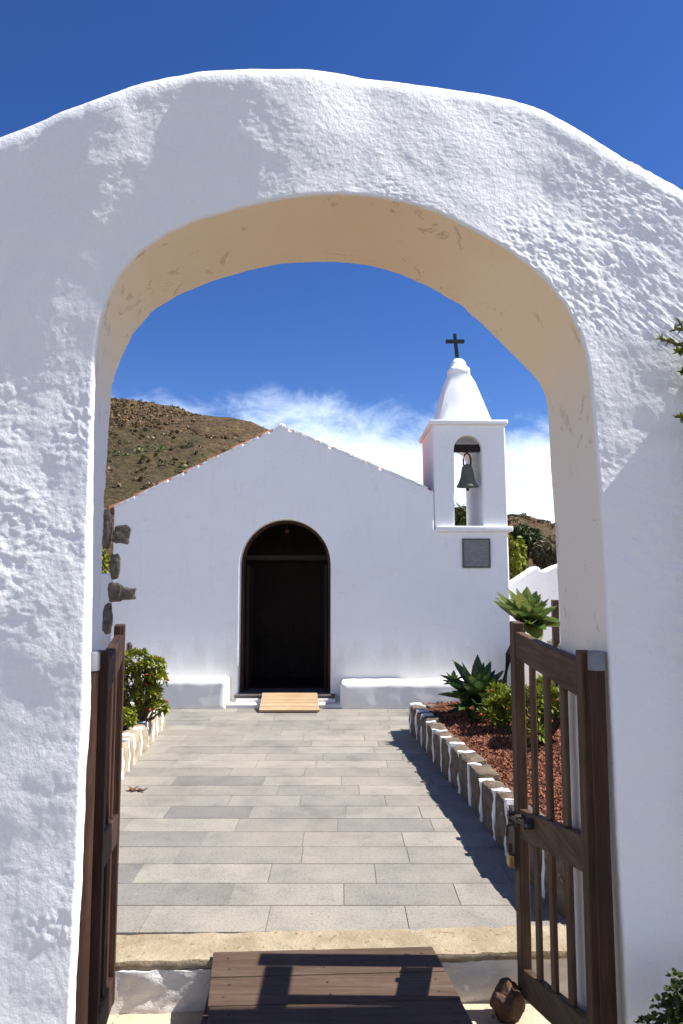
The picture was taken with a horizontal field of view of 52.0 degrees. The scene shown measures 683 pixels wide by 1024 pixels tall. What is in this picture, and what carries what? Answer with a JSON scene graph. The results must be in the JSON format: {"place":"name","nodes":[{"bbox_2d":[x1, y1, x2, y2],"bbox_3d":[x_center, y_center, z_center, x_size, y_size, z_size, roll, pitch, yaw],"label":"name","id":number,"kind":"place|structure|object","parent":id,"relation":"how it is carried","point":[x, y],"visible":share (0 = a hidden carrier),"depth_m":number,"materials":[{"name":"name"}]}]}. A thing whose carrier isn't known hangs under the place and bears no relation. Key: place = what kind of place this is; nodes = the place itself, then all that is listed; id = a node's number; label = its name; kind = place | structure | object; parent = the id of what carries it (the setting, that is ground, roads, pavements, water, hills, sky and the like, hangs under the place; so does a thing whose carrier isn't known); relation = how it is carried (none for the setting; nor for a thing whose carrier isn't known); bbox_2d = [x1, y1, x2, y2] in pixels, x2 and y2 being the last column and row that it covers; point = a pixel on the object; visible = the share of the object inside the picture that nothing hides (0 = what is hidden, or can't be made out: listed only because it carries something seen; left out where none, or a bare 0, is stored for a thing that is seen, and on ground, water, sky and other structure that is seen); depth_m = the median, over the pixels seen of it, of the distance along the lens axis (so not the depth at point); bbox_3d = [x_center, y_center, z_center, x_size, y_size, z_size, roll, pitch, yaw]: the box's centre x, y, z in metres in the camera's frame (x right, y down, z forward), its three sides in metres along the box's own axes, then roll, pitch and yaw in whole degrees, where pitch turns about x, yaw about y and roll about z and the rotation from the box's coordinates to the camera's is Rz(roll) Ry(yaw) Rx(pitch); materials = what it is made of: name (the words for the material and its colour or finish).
{"place":"outdoors","nodes":[
{"label":"outdoors","id":0,"kind":"place"},
{"bbox_2d":[107,1004,550,1023],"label":"landing","id":1,"kind":"object","parent":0,"point":[484,1014],"depth_m":2.81,"materials":[{"name":"stone"}]},
{"bbox_2d":[75,651,100,1023],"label":"gate post","id":2,"kind":"object","parent":1,"relation":"on","point":[82,992],"visible":0.54,"depth_m":2.00,"materials":[{"name":"red wood"}]},
{"bbox_2d":[201,947,472,1023],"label":"wooden ramp","id":3,"kind":"structure","parent":1,"relation":"on","point":[405,985],"depth_m":2.68,"materials":[{"name":"brown wood"}]},
{"bbox_2d":[490,977,525,1023],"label":"rock","id":4,"kind":"object","parent":1,"relation":"on","point":[507,1003],"visible":0.99,"depth_m":2.77,"materials":[{"name":"brown stone"}]},
{"bbox_2d":[587,650,617,1023],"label":"gate post","id":5,"kind":"object","parent":1,"relation":"on","point":[605,918],"visible":1,"depth_m":2.01,"materials":[{"name":"red wood"}]},
{"bbox_2d":[634,968,682,1023],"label":"leafy plant","id":6,"kind":"object","parent":1,"relation":"on","point":[669,1004],"visible":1,"depth_m":1.77,"materials":[{"name":"green plant"}]},
{"bbox_2d":[656,318,682,423],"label":"tall shrub","id":7,"kind":"object","parent":1,"relation":"on","point":[676,344],"visible":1,"depth_m":2.08,"materials":[{"name":"green plant"}]},
{"bbox_2d":[104,400,555,572],"bbox_3d":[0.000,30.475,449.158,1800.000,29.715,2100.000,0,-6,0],"label":"ground","id":8,"kind":"structure","parent":0,"point":[122,465],"depth_m":68.66,"materials":[{"name":"soil"}]},
{"bbox_2d":[101,548,109,572],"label":"hillside bush","id":9,"kind":"object","parent":8,"relation":"on","point":[105,561],"visible":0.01,"depth_m":16.04,"materials":[{"name":"green plant"}]},
{"bbox_2d":[104,397,555,560],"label":"hillside scrub","id":10,"kind":"object","parent":8,"relation":"on","point":[118,419],"visible":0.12,"depth_m":76.50,"materials":[{"name":"green plant"}]},
{"bbox_2d":[109,958,567,1014],"bbox_3d":[0.077,1.990,2.985,3.672,0.256,0.220,0,-6,-3],"label":"step","id":11,"kind":"object","parent":8,"relation":"on","point":[156,991],"visible":0.16,"depth_m":2.85,"materials":[{"name":"paint"}]},
{"bbox_2d":[115,925,566,969],"bbox_3d":[0.074,1.862,3.003,3.667,0.043,0.228,0,-6,-3],"label":"step coping","id":12,"kind":"object","parent":11,"relation":"on","point":[160,951],"visible":0.57,"depth_m":2.99,"materials":[{"name":"stone"}]},
{"bbox_2d":[0,69,682,1023],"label":"entrance archway","id":13,"kind":"object","parent":8,"relation":"on","point":[544,249],"visible":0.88,"depth_m":2.11,"materials":[{"name":"paint"}]},
{"bbox_2d":[88,624,125,1023],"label":"wooden gate","id":14,"kind":"structure","parent":13,"relation":"attached to","point":[104,901],"depth_m":2.42,"materials":[{"name":"red wood"}]},
{"bbox_2d":[505,621,600,1023],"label":"wooden gate","id":15,"kind":"structure","parent":13,"relation":"attached to","point":[568,844],"depth_m":2.46,"materials":[{"name":"brown wood"}]},
{"bbox_2d":[455,502,466,525],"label":"hillside bush","id":16,"kind":"object","parent":8,"relation":"on","point":[460,520],"visible":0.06,"depth_m":18.66,"materials":[{"name":"green plant"}]},
{"bbox_2d":[423,698,562,822],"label":"red gravel","id":17,"kind":"structure","parent":8,"relation":"on","point":[489,742],"depth_m":5.38,"materials":[{"name":"red gravel"}]},
{"bbox_2d":[438,654,509,722],"bbox_3d":[1.351,1.675,6.533,0.907,0.647,0.790,0,-6,0],"label":"agave","id":18,"kind":"object","parent":17,"relation":"on","point":[471,688],"visible":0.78,"depth_m":6.52,"materials":[{"name":"green plant"}]},
{"bbox_2d":[475,681,529,732],"bbox_3d":[1.428,1.663,6.010,0.507,0.464,0.524,-3,-6,25],"label":"euphorbia shrub","id":19,"kind":"object","parent":17,"relation":"on","point":[499,711],"visible":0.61,"depth_m":5.93,"materials":[{"name":"green plant"}]},
{"bbox_2d":[493,587,559,689],"bbox_3d":[1.835,1.351,6.742,0.747,1.264,0.674,0,-6,0],"label":"agave","id":20,"kind":"object","parent":17,"relation":"on","point":[528,610],"visible":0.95,"depth_m":6.72,"materials":[{"name":"green plant"}]},
{"bbox_2d":[525,674,559,743],"bbox_3d":[1.571,1.554,5.531,0.539,0.536,0.511,2,-6,-24],"label":"euphorbia shrub","id":21,"kind":"object","parent":17,"relation":"on","point":[555,703],"visible":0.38,"depth_m":5.43,"materials":[{"name":"green plant"}]},
{"bbox_2d":[508,535,528,580],"bbox_3d":[4.188,1.589,16.890,0.876,2.274,0.768,0,-6,0],"label":"hillside bush","id":22,"kind":"object","parent":8,"relation":"on","point":[517,556],"visible":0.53,"depth_m":16.71,"materials":[{"name":"green plant"}]},
{"bbox_2d":[509,524,545,560],"bbox_3d":[5.742,1.214,21.763,1.012,1.753,1.168,-5,-7,40],"label":"hillside bush","id":23,"kind":"object","parent":8,"relation":"on","point":[529,535],"visible":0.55,"depth_m":21.65,"materials":[{"name":"green plant"}]},
{"bbox_2d":[529,540,556,569],"bbox_3d":[5.680,1.613,19.454,0.876,1.671,0.782,0,-6,0],"label":"hillside bush","id":24,"kind":"object","parent":8,"relation":"on","point":[543,555],"visible":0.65,"depth_m":19.32,"materials":[{"name":"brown plant"}]},
{"bbox_2d":[117,709,565,934],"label":"path","id":25,"kind":"structure","parent":0,"point":[189,890],"depth_m":4.28,"materials":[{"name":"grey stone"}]},
{"bbox_2d":[128,786,147,791],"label":"fallen leaves","id":26,"kind":"object","parent":25,"relation":"on","point":[134,789],"visible":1,"depth_m":5.17,"materials":[{"name":"brown plant"}]},
{"bbox_2d":[121,702,165,779],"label":"stone kerb","id":27,"kind":"structure","parent":25,"relation":"on","point":[138,740],"depth_m":6.15,"materials":[{"name":"white stone"}]},
{"bbox_2d":[123,647,170,727],"bbox_3d":[-1.880,1.633,6.514,0.573,0.730,0.622,3,-6,-31],"label":"flowering shrub","id":28,"kind":"object","parent":27,"relation":"on","point":[148,702],"visible":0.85,"depth_m":6.52,"materials":[{"name":"green plant"}]},
{"bbox_2d":[128,675,229,708],"bbox_3d":[-2.183,2.237,8.625,1.592,0.410,0.334,0,-6,0],"label":"masonry bench","id":29,"kind":"object","parent":25,"relation":"on","point":[197,692],"visible":0.38,"depth_m":8.47,"materials":[{"name":"paint"}]},
{"bbox_2d":[259,693,318,711],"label":"wooden ramp","id":30,"kind":"structure","parent":25,"relation":"on","point":[289,702],"depth_m":8.39,"materials":[{"name":"brown wood"}]},
{"bbox_2d":[340,678,463,708],"bbox_3d":[0.866,2.252,8.624,1.778,0.376,0.334,0,-6,0],"label":"masonry bench","id":31,"kind":"object","parent":25,"relation":"on","point":[390,693],"visible":0.66,"depth_m":8.47,"materials":[{"name":"paint"}]},
{"bbox_2d":[409,702,565,919],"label":"stone kerb","id":32,"kind":"structure","parent":25,"relation":"on","point":[484,792],"depth_m":4.73,"materials":[{"name":"white stone"}]},
{"bbox_2d":[551,600,559,686],"bbox_3d":[2.553,1.705,8.314,0.072,1.313,0.080,0,-6,0],"label":"timber post","id":33,"kind":"object","parent":25,"relation":"on","point":[555,632],"visible":0.45,"depth_m":8.31,"materials":[{"name":"brown wood"}]},
{"bbox_2d":[0,0,682,523],"label":"sky","id":34,"kind":"structure","parent":0,"point":[354,359],"materials":[{"name":"blue"}]},
{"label":"terrace","id":35,"kind":"structure","parent":0,"visible":0},
{"bbox_2d":[99,573,111,649],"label":"garden wall","id":36,"kind":"structure","parent":35,"relation":"on","point":[104,638],"depth_m":10.32,"materials":[{"name":"paint"}]},
{"bbox_2d":[102,334,512,708],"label":"chapel","id":37,"kind":"structure","parent":35,"relation":"on","point":[281,558],"depth_m":8.97,"materials":[{"name":"paint"}]},
{"bbox_2d":[245,565,254,689],"bbox_3d":[-1.229,1.523,9.391,0.040,1.607,0.549,0,-6,0],"label":"door leaf","id":38,"kind":"structure","parent":37,"relation":"in","point":[250,570],"depth_m":9.20,"materials":[{"name":"brown wood"}]},
{"bbox_2d":[324,565,327,689],"bbox_3d":[-0.204,1.523,9.391,0.040,1.607,0.549,0,-6,0],"label":"door leaf","id":39,"kind":"structure","parent":37,"relation":"in","point":[325,566],"depth_m":9.14,"materials":[{"name":"brown wood"}]},
{"bbox_2d":[457,452,478,490],"bbox_3d":[1.650,-0.542,9.185,0.288,0.541,0.288,0,-6,0],"label":"bell","id":40,"kind":"object","parent":37,"relation":"hanging from","point":[467,480],"visible":1,"depth_m":9.11,"materials":[{"name":"grey metal"}]},
{"bbox_2d":[462,538,490,567],"bbox_3d":[1.721,0.525,8.931,0.356,0.375,0.028,0,-6,0],"label":"plaque","id":41,"kind":"object","parent":37,"relation":"attached to","point":[476,552],"visible":1,"depth_m":8.92,"materials":[{"name":"stone"}]},
{"bbox_2d":[509,564,559,685],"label":"garden wall","id":42,"kind":"structure","parent":35,"relation":"on","point":[543,583],"depth_m":10.14,"materials":[{"name":"paint"}]},
{"bbox_2d":[547,638,560,688],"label":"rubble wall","id":43,"kind":"structure","parent":35,"relation":"on","point":[550,643],"depth_m":8.43,"materials":[{"name":"stone"}]}
]}

